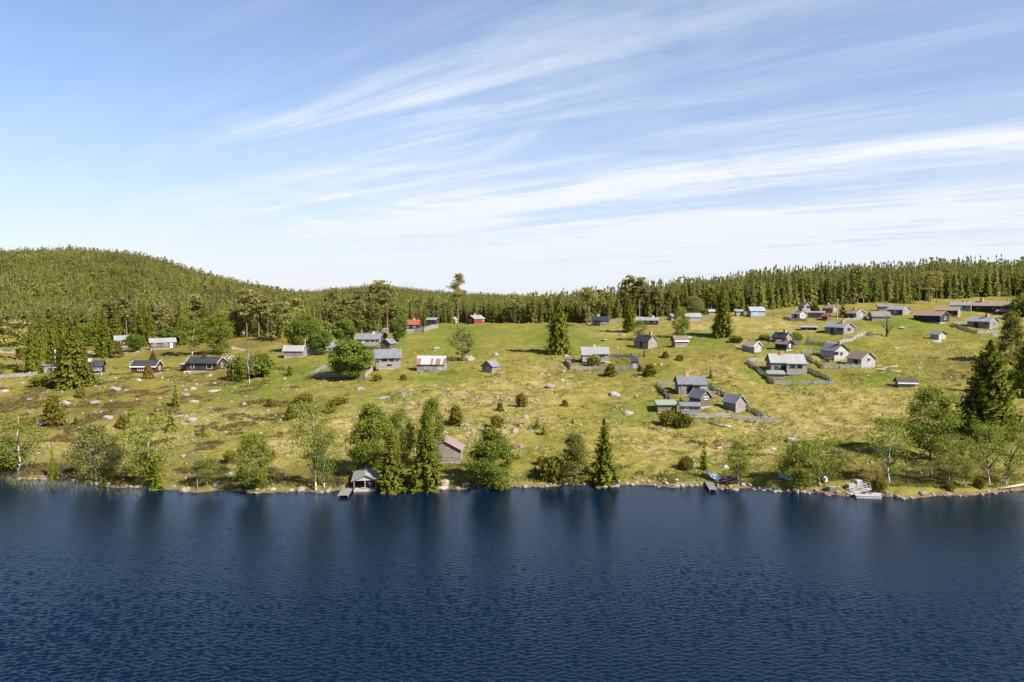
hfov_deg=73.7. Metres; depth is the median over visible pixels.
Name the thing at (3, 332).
spruce tree
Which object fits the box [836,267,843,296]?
spruce tree
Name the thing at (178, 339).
spruce tree
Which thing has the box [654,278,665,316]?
spruce tree
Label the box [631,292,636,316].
spruce tree
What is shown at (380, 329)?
young spruce
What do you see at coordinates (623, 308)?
spruce tree
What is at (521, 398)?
juniper bush
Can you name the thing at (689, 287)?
spruce tree
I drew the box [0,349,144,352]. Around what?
gravel track
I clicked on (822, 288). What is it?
spruce tree
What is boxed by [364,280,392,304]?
pine tree
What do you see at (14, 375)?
pole fence
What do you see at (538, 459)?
juniper bush
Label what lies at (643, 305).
pine tree
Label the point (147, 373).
thuja bush
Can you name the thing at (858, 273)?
pine tree
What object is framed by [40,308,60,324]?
pine tree
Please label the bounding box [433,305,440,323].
pine tree
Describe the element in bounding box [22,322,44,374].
spruce tree
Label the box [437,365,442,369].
door
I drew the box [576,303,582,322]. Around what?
spruce tree
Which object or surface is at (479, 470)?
birch tree
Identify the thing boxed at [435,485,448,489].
shore stone
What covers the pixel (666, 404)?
shed
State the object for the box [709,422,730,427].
fallen log
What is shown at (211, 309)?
spruce tree
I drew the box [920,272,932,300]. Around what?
spruce tree
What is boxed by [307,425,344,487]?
birch tree
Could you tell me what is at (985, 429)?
birch tree
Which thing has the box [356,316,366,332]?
birch tree
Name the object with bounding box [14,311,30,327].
pine tree
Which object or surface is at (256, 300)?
pine tree
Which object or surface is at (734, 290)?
birch tree
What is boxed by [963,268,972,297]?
spruce tree
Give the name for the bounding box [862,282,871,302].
spruce tree
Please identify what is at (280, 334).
spruce tree
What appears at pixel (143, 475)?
birch bush
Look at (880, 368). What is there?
log pile
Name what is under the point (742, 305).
spruce tree
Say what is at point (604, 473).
spruce tree
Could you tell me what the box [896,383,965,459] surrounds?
birch tree
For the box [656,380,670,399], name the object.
pole fence
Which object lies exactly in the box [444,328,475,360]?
rowan tree
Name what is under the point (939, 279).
pine tree
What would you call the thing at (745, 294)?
spruce tree
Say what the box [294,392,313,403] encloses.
juniper bush
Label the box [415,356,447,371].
barn
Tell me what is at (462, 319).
spruce tree
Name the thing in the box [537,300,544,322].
spruce tree
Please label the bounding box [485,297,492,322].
spruce tree
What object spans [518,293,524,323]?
spruce tree
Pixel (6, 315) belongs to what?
pine tree
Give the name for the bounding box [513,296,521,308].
pine tree
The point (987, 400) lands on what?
spruce tree
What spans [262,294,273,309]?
pine tree
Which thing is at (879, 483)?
juniper bush
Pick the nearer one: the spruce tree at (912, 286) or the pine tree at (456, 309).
the pine tree at (456, 309)
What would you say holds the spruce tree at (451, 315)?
on the ground at (524, 337)
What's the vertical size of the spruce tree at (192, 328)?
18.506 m
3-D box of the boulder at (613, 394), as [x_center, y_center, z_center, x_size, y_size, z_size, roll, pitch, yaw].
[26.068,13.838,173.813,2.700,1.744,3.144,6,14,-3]
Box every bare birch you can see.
[54,451,67,478]
[388,388,417,461]
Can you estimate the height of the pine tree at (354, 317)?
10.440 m
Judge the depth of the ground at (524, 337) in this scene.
175.82 m
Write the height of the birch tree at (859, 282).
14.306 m
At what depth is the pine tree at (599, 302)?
330.57 m
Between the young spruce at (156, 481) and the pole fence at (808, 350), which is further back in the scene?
the pole fence at (808, 350)
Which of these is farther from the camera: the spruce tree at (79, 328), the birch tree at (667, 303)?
the birch tree at (667, 303)
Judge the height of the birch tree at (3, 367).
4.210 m
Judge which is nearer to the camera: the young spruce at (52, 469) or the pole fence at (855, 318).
the young spruce at (52, 469)
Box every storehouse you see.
[687,388,712,408]
[721,393,747,411]
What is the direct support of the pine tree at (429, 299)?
on the ground at (524, 337)
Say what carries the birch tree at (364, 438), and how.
on the ground at (524, 337)
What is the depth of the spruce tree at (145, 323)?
328.09 m
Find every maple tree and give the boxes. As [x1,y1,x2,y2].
[82,322,98,345]
[122,334,148,350]
[157,326,177,342]
[312,330,334,353]
[322,339,374,378]
[328,318,358,341]
[387,303,407,323]
[388,316,408,340]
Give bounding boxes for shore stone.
[40,475,49,479]
[178,487,190,491]
[297,486,305,491]
[435,479,449,485]
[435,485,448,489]
[461,482,469,486]
[919,491,927,495]
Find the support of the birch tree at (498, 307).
on the ground at (524, 337)
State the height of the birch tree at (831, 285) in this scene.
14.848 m
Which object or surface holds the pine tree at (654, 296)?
on the ground at (524, 337)
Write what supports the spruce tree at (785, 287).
on the ground at (524, 337)
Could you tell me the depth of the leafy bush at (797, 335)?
239.11 m
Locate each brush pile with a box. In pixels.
[325,478,343,483]
[712,474,748,482]
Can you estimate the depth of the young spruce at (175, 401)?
166.97 m
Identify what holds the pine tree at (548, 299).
on the ground at (524, 337)
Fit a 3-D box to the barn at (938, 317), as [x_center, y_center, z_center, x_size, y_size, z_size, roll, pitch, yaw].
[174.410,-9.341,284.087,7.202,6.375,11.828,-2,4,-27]
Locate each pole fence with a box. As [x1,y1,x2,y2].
[0,371,37,379]
[310,372,365,379]
[311,364,328,374]
[364,365,373,377]
[569,365,630,370]
[610,353,642,369]
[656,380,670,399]
[657,379,674,384]
[695,411,776,422]
[701,317,713,320]
[711,385,764,418]
[747,359,774,382]
[749,357,764,361]
[773,379,793,385]
[783,316,807,321]
[798,378,834,385]
[800,349,820,353]
[800,352,821,366]
[805,331,866,345]
[807,367,831,382]
[822,363,860,368]
[844,315,868,320]
[951,322,976,332]
[953,321,966,323]
[976,330,1002,333]
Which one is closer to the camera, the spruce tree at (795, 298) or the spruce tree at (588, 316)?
the spruce tree at (588, 316)
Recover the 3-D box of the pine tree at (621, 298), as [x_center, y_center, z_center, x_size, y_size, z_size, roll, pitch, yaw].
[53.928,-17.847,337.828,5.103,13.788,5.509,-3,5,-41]
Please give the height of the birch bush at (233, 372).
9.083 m
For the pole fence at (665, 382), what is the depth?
184.63 m
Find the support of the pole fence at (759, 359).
on the ground at (524, 337)
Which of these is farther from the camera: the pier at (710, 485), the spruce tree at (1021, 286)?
the spruce tree at (1021, 286)
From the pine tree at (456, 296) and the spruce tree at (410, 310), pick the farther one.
the spruce tree at (410, 310)
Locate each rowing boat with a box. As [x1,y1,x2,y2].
[366,480,374,485]
[706,469,723,482]
[779,473,799,482]
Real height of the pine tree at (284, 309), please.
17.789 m
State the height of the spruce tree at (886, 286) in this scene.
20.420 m
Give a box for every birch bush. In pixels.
[59,419,128,484]
[91,441,125,477]
[132,451,154,483]
[186,456,228,484]
[223,353,254,381]
[247,350,277,377]
[489,471,511,489]
[963,417,991,440]
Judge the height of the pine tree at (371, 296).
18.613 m
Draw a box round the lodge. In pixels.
[969,298,1011,313]
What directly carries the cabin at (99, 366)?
on the ground at (524, 337)
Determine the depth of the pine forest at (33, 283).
509.09 m
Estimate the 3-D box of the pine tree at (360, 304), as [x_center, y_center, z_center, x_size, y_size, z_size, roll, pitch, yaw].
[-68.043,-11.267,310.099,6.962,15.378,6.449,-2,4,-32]
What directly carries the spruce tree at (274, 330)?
on the ground at (524, 337)
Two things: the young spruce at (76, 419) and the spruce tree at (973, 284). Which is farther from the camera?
the spruce tree at (973, 284)
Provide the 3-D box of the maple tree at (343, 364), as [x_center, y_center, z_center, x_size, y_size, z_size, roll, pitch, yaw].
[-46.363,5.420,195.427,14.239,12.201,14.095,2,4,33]
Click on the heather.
(34, 469)
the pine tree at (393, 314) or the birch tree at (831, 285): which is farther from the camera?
the birch tree at (831, 285)
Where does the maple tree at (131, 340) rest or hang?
on the ground at (524, 337)
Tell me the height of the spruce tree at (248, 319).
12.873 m
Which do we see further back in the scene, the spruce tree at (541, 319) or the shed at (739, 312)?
the spruce tree at (541, 319)
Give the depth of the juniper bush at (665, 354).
220.53 m
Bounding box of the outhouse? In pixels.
[629,357,639,368]
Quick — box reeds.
[1,473,145,504]
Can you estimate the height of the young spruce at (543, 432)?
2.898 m
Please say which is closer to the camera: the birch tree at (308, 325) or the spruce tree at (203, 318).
the birch tree at (308, 325)
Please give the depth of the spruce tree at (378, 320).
318.41 m
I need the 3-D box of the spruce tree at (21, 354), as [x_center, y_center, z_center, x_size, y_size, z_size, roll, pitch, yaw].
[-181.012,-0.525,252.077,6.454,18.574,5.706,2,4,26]
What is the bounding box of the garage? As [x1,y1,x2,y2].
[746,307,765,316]
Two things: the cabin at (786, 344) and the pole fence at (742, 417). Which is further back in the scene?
the cabin at (786, 344)
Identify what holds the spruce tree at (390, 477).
on the ground at (524, 337)
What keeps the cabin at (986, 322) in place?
on the ground at (524, 337)
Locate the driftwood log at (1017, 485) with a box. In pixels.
[999,483,1023,488]
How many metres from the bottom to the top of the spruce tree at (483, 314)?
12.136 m
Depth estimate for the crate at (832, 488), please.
108.17 m
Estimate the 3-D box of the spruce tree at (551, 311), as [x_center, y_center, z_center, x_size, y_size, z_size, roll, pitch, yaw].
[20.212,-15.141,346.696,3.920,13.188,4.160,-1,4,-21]
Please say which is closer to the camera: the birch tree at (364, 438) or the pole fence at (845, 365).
the birch tree at (364, 438)
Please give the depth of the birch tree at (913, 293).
384.00 m
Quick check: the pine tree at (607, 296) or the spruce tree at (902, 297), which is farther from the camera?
the spruce tree at (902, 297)
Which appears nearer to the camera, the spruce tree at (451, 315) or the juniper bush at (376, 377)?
the juniper bush at (376, 377)
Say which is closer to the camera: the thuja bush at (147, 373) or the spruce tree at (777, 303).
the thuja bush at (147, 373)
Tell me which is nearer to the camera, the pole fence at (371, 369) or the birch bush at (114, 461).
the birch bush at (114, 461)
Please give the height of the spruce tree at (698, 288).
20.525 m
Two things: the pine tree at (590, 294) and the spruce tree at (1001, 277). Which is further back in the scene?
the spruce tree at (1001, 277)
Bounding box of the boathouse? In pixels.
[351,466,378,491]
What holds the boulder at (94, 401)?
on the ground at (524, 337)
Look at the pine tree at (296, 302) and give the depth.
301.84 m
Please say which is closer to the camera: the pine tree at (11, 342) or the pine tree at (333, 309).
the pine tree at (11, 342)
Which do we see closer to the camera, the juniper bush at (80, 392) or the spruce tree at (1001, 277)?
the juniper bush at (80, 392)
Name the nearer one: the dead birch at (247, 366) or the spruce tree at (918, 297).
the dead birch at (247, 366)
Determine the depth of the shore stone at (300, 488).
109.24 m
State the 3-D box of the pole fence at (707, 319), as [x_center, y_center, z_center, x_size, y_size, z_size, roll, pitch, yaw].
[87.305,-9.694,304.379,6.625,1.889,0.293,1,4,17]
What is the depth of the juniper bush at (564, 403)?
161.67 m
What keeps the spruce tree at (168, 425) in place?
on the ground at (524, 337)
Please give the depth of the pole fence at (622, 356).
223.76 m
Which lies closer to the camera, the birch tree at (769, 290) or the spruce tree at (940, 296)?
the birch tree at (769, 290)
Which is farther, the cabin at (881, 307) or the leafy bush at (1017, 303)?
the cabin at (881, 307)
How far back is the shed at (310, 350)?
242.38 m
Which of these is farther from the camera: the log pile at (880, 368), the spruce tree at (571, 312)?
the spruce tree at (571, 312)
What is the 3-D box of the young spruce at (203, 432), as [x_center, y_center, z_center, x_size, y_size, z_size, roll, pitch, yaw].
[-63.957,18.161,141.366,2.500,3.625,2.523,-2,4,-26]
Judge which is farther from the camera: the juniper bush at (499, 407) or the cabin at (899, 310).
the cabin at (899, 310)
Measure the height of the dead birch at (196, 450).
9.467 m
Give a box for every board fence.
[405,328,422,332]
[424,324,437,331]
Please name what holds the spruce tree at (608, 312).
on the ground at (524, 337)
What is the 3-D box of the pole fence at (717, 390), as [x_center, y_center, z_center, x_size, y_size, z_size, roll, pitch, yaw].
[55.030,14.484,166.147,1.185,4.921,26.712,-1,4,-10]
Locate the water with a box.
[0,474,1023,681]
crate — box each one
[828,486,836,490]
[845,483,856,491]
[854,479,862,487]
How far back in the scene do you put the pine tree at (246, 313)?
295.97 m
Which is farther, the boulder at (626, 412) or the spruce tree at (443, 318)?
the spruce tree at (443, 318)
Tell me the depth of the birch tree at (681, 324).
256.58 m
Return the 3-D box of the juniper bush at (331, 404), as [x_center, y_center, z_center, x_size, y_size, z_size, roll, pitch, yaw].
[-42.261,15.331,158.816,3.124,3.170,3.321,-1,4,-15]
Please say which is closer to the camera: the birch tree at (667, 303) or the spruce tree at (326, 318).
the spruce tree at (326, 318)
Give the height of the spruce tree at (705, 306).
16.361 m
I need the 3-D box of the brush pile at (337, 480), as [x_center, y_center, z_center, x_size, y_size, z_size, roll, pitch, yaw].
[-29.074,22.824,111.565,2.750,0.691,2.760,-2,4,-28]
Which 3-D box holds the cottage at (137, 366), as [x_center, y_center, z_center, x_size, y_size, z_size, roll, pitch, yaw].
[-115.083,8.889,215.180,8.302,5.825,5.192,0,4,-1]
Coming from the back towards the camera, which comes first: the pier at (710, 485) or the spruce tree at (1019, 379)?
the spruce tree at (1019, 379)
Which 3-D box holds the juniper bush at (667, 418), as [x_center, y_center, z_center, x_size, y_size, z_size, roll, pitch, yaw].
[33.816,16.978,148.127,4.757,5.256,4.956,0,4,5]
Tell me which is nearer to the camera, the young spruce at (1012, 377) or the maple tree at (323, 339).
the young spruce at (1012, 377)
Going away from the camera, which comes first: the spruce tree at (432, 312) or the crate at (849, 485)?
the crate at (849, 485)
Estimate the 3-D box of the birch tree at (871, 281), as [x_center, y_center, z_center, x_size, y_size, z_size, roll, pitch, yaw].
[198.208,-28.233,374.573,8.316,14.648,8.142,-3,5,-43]
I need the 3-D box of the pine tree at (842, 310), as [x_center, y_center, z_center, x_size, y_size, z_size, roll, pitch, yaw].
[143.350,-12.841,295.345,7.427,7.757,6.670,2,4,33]
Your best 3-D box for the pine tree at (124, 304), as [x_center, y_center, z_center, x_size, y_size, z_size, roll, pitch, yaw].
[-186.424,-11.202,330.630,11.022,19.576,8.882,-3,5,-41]
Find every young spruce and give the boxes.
[48,444,58,480]
[72,415,78,425]
[101,469,114,485]
[145,456,164,490]
[171,378,181,408]
[199,421,208,437]
[378,315,382,331]
[533,417,541,428]
[540,423,548,435]
[698,439,710,470]
[708,366,712,379]
[1009,355,1016,380]
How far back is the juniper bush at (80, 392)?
176.42 m
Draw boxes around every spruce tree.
[0,305,14,346]
[15,314,28,359]
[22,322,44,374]
[25,313,29,338]
[37,309,48,341]
[37,309,48,360]
[42,331,100,390]
[44,308,59,367]
[57,304,66,351]
[69,315,76,332]
[73,310,87,355]
[91,302,101,345]
[92,306,115,358]
[105,319,110,339]
[108,305,121,345]
[128,302,137,334]
[131,299,146,340]
[142,301,147,329]
[142,305,156,345]
[148,350,156,359]
[163,412,177,432]
[175,304,188,345]
[186,305,196,335]
[195,301,212,342]
[207,301,213,329]
[213,305,224,335]
[229,297,242,336]
[243,317,254,335]
[247,317,253,336]
[253,309,265,336]
[268,295,286,336]
[278,313,285,336]
[322,295,333,334]
[362,300,377,332]
[371,428,407,494]
[375,310,382,329]
[382,308,388,327]
[405,407,446,493]
[407,299,414,319]
[407,307,413,319]
[421,305,426,325]
[430,302,434,316]
[434,300,441,323]
[441,296,445,322]
[448,302,454,323]
[459,301,465,322]
[470,297,478,314]
[481,302,486,321]
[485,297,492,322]
[490,305,498,322]
[498,304,503,322]
[507,310,511,321]
[515,302,519,321]
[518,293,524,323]
[523,302,530,322]
[527,295,539,322]
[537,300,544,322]
[544,293,571,355]
[549,300,553,322]
[566,294,573,321]
[572,302,578,321]
[574,293,581,314]
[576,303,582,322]
[581,297,591,322]
[587,417,626,488]
[589,286,596,317]
[605,298,611,319]
[610,293,613,318]
[613,284,621,317]
[621,296,636,332]
[622,292,625,317]
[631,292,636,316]
[644,289,652,316]
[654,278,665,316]
[664,285,675,315]
[672,290,680,314]
[679,287,686,313]
[680,277,689,309]
[687,279,693,310]
[689,280,698,311]
[695,277,702,312]
[700,286,707,313]
[710,286,735,338]
[712,279,719,312]
[727,285,731,311]
[731,283,739,311]
[738,279,749,310]
[739,292,745,309]
[745,274,758,311]
[755,280,768,309]
[767,287,775,308]
[773,270,787,307]
[774,285,781,308]
[779,285,787,307]
[783,272,796,303]
[785,278,793,306]
[792,285,799,306]
[804,269,815,304]
[812,268,819,304]
[812,278,818,303]
[818,285,824,304]
[819,276,835,303]
[819,277,825,299]
[831,275,838,302]
[831,285,836,304]
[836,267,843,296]
[837,274,844,304]
[843,275,851,303]
[848,268,857,303]
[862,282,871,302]
[870,270,879,301]
[877,287,883,302]
[881,268,894,302]
[886,284,891,302]
[892,271,899,301]
[899,268,907,301]
[905,275,912,301]
[910,279,914,300]
[915,278,921,300]
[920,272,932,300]
[937,284,944,298]
[943,269,953,298]
[950,264,961,298]
[951,339,1023,444]
[957,270,965,297]
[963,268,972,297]
[968,274,977,296]
[969,277,973,297]
[981,271,994,296]
[990,265,1003,296]
[998,263,1005,295]
[999,276,1007,296]
[1005,265,1014,294]
[1005,270,1011,296]
[1008,342,1023,398]
[1012,269,1020,295]
[1016,270,1023,295]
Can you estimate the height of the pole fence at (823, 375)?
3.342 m
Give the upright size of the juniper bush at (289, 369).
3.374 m
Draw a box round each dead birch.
[182,433,205,488]
[230,335,265,383]
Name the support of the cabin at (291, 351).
on the ground at (524, 337)
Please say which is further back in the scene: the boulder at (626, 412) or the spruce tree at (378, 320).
the spruce tree at (378, 320)
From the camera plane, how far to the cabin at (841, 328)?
256.64 m
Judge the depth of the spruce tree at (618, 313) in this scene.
334.61 m
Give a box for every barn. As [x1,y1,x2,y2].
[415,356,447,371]
[433,435,464,463]
[845,350,876,368]
[867,311,891,320]
[913,311,950,323]
[934,306,961,316]
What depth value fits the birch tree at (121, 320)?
332.77 m
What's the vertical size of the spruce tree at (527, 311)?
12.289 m
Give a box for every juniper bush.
[19,418,36,428]
[26,375,50,386]
[40,394,66,424]
[75,386,85,397]
[115,412,131,429]
[221,449,236,463]
[265,398,274,407]
[283,404,298,420]
[286,366,292,375]
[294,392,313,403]
[325,400,336,411]
[328,397,349,404]
[372,374,382,380]
[399,374,406,380]
[447,404,463,425]
[489,414,504,428]
[496,403,503,411]
[515,392,527,406]
[536,454,543,464]
[538,453,565,484]
[560,400,568,406]
[586,354,602,366]
[603,363,617,376]
[642,363,657,376]
[657,407,678,426]
[661,351,669,357]
[673,411,692,427]
[676,354,683,360]
[677,453,693,471]
[727,335,745,342]
[758,334,770,340]
[869,474,888,493]
[944,480,955,491]
[972,476,985,489]
[1002,311,1020,318]
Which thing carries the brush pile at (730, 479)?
on the ground at (524, 337)
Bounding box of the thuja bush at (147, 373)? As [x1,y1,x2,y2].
[142,363,155,378]
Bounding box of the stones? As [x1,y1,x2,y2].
[0,316,1022,483]
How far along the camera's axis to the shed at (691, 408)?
154.76 m
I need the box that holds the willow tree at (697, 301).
[683,294,708,313]
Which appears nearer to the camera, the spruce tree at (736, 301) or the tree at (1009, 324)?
the tree at (1009, 324)
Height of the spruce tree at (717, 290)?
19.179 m
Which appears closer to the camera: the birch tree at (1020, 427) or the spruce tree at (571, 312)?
the birch tree at (1020, 427)
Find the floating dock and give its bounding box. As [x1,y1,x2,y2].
[846,483,882,498]
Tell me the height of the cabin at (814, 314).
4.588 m
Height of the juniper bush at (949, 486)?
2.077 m
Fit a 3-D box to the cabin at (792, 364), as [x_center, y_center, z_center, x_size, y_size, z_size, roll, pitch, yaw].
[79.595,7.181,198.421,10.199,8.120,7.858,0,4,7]
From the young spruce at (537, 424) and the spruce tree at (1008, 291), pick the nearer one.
the young spruce at (537, 424)
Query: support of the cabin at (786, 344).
on the ground at (524, 337)
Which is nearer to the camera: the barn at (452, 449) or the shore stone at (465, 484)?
the shore stone at (465, 484)
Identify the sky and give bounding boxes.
[0,0,1023,296]
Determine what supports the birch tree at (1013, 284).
on the ground at (524, 337)
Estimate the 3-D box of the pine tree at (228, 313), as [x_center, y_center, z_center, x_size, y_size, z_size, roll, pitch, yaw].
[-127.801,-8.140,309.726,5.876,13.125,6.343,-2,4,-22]
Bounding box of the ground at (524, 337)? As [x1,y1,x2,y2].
[0,294,1023,498]
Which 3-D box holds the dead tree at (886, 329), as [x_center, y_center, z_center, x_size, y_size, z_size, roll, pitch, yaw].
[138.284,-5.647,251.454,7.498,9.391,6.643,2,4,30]
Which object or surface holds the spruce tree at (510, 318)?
on the ground at (524, 337)
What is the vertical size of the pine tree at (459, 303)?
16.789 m
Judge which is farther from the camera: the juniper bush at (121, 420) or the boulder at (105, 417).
the boulder at (105, 417)
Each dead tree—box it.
[804,329,812,344]
[877,313,897,336]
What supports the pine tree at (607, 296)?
on the ground at (524, 337)
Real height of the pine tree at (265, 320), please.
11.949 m
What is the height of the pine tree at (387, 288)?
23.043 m
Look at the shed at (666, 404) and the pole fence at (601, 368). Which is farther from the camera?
the pole fence at (601, 368)
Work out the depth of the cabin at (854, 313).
290.99 m
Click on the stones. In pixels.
(453, 475)
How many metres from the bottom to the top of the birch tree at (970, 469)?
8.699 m
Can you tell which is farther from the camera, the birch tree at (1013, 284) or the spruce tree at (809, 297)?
the birch tree at (1013, 284)
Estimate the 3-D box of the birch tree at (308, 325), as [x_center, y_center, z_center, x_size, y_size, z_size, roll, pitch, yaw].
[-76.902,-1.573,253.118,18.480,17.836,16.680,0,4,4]
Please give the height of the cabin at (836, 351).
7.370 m
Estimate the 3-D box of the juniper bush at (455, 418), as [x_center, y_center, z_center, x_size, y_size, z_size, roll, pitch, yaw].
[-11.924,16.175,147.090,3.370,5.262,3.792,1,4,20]
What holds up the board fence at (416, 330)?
on the ground at (524, 337)
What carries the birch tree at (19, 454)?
on the ground at (524, 337)
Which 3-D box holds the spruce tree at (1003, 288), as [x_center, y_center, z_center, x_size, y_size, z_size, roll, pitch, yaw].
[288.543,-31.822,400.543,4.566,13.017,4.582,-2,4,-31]
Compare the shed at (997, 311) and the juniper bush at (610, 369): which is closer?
the juniper bush at (610, 369)
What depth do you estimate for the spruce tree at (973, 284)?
401.72 m
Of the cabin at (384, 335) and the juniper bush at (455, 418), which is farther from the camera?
the cabin at (384, 335)
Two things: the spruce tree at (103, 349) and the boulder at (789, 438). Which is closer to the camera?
the boulder at (789, 438)
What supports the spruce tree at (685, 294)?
on the ground at (524, 337)
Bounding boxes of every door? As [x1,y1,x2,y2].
[424,366,431,369]
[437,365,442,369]
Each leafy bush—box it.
[791,331,803,341]
[810,303,819,310]
[1005,293,1023,315]
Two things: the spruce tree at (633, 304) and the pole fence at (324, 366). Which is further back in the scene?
the spruce tree at (633, 304)
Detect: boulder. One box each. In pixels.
[89,400,101,403]
[102,415,113,419]
[109,387,120,390]
[187,417,197,422]
[356,387,364,390]
[466,356,473,360]
[543,383,556,387]
[609,391,619,396]
[621,410,633,415]
[786,437,800,443]
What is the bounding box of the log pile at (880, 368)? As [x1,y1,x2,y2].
[873,365,901,371]
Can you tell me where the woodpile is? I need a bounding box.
[792,340,801,343]
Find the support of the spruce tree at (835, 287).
on the ground at (524, 337)
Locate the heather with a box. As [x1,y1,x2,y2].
[0,347,1023,489]
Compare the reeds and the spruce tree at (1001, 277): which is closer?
the reeds
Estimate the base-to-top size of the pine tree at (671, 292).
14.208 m
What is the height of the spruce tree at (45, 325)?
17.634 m
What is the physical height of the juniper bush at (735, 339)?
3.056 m
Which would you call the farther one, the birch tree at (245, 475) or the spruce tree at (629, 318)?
the spruce tree at (629, 318)
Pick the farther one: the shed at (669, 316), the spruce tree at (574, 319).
the spruce tree at (574, 319)
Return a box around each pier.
[337,484,353,497]
[705,481,716,491]
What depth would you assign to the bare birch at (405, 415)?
123.65 m
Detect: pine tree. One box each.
[0,309,17,359]
[0,319,40,369]
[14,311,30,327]
[32,322,39,335]
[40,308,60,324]
[55,306,72,327]
[58,314,71,328]
[72,312,88,325]
[87,310,105,323]
[100,300,112,332]
[104,301,125,318]
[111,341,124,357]
[114,298,138,334]
[143,304,157,318]
[152,299,164,329]
[152,301,175,328]
[181,294,204,335]
[189,297,207,325]
[226,309,233,321]
[232,287,259,338]
[234,300,251,336]
[244,291,267,336]
[257,311,272,336]
[260,296,274,336]
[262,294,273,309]
[266,300,296,341]
[286,298,305,313]
[321,287,341,313]
[327,305,339,317]
[336,305,347,317]
[338,298,355,312]
[348,289,368,328]
[351,311,357,321]
[354,299,367,331]
[361,292,376,312]
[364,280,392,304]
[373,283,400,311]
[374,304,382,329]
[378,290,398,327]
[388,303,401,317]
[424,297,436,309]
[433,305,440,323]
[445,273,467,328]
[453,298,462,308]
[454,304,461,322]
[508,299,516,321]
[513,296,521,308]
[543,297,552,321]
[558,431,591,487]
[576,287,598,324]
[594,295,605,308]
[596,289,604,302]
[603,291,610,315]
[615,291,626,317]
[616,275,638,298]
[633,276,650,316]
[650,286,663,316]
[660,293,666,313]
[665,289,675,312]
[836,303,847,317]
[846,265,868,301]
[915,282,924,289]
[921,271,936,302]
[930,271,943,302]
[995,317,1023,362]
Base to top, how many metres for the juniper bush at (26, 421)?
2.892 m
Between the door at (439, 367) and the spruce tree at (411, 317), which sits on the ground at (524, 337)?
the spruce tree at (411, 317)
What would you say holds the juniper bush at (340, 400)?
on the ground at (524, 337)
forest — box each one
[0,244,399,338]
[204,272,580,301]
[347,253,1023,325]
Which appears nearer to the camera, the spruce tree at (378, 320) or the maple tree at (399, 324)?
the maple tree at (399, 324)
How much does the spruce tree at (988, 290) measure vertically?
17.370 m
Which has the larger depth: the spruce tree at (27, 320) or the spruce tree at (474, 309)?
the spruce tree at (474, 309)
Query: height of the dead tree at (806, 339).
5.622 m
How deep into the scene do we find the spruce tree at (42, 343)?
252.26 m
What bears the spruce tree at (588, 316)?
on the ground at (524, 337)
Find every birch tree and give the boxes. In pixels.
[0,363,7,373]
[0,412,57,474]
[0,434,28,472]
[111,408,188,483]
[120,315,128,334]
[163,310,172,328]
[174,311,206,354]
[198,310,235,354]
[227,432,276,488]
[235,316,244,332]
[279,314,326,346]
[288,395,335,490]
[298,310,306,333]
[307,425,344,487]
[341,402,399,471]
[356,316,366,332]
[385,405,416,463]
[413,394,447,462]
[461,425,520,488]
[496,303,501,318]
[500,309,506,322]
[563,304,568,313]
[631,320,648,335]
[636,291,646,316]
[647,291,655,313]
[664,301,671,313]
[671,306,690,335]
[705,286,717,308]
[725,440,751,484]
[729,287,742,312]
[765,283,774,301]
[769,436,834,487]
[792,433,858,486]
[793,277,808,298]
[819,278,836,293]
[852,279,865,303]
[861,281,868,302]
[862,411,923,481]
[867,276,880,294]
[867,288,872,298]
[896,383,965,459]
[910,288,916,300]
[927,433,976,482]
[929,278,937,295]
[956,435,979,485]
[968,419,1015,483]
[973,273,985,296]
[995,413,1023,483]
[1011,276,1020,295]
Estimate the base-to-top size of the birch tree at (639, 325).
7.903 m
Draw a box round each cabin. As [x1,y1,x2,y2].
[85,358,106,374]
[282,345,306,358]
[325,342,336,351]
[355,331,381,345]
[374,349,401,369]
[375,332,387,340]
[580,345,610,363]
[591,314,609,325]
[633,332,658,348]
[635,316,658,325]
[673,372,707,395]
[683,313,701,321]
[764,351,807,374]
[770,330,793,341]
[773,337,793,350]
[790,308,806,318]
[798,300,810,311]
[807,311,825,317]
[819,341,849,360]
[822,302,836,312]
[823,320,855,334]
[843,307,866,318]
[876,302,892,310]
[886,306,911,314]
[949,300,972,311]
[966,314,999,328]
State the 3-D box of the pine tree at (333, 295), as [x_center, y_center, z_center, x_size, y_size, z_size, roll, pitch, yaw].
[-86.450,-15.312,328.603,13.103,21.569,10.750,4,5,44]
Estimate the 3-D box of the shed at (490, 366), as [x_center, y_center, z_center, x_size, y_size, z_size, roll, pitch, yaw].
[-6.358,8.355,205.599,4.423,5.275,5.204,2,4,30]
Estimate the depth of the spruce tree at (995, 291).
399.27 m
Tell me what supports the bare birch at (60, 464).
on the ground at (524, 337)
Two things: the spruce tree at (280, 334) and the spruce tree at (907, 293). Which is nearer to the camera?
the spruce tree at (280, 334)
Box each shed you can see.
[41,363,54,372]
[225,355,233,362]
[306,347,315,355]
[379,338,397,348]
[426,317,437,325]
[480,359,501,373]
[654,399,678,412]
[666,313,674,320]
[670,336,688,346]
[678,401,702,415]
[707,309,715,314]
[734,309,744,315]
[740,341,762,352]
[766,370,785,379]
[799,324,818,330]
[820,314,831,320]
[893,377,918,387]
[929,330,947,339]
[995,309,1019,314]
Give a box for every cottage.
[113,333,133,346]
[129,360,163,373]
[148,338,176,350]
[179,354,226,372]
[405,318,420,329]
[465,313,485,323]
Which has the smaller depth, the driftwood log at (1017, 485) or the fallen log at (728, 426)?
the driftwood log at (1017, 485)
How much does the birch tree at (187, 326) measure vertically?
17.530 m
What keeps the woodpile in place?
on the ground at (524, 337)

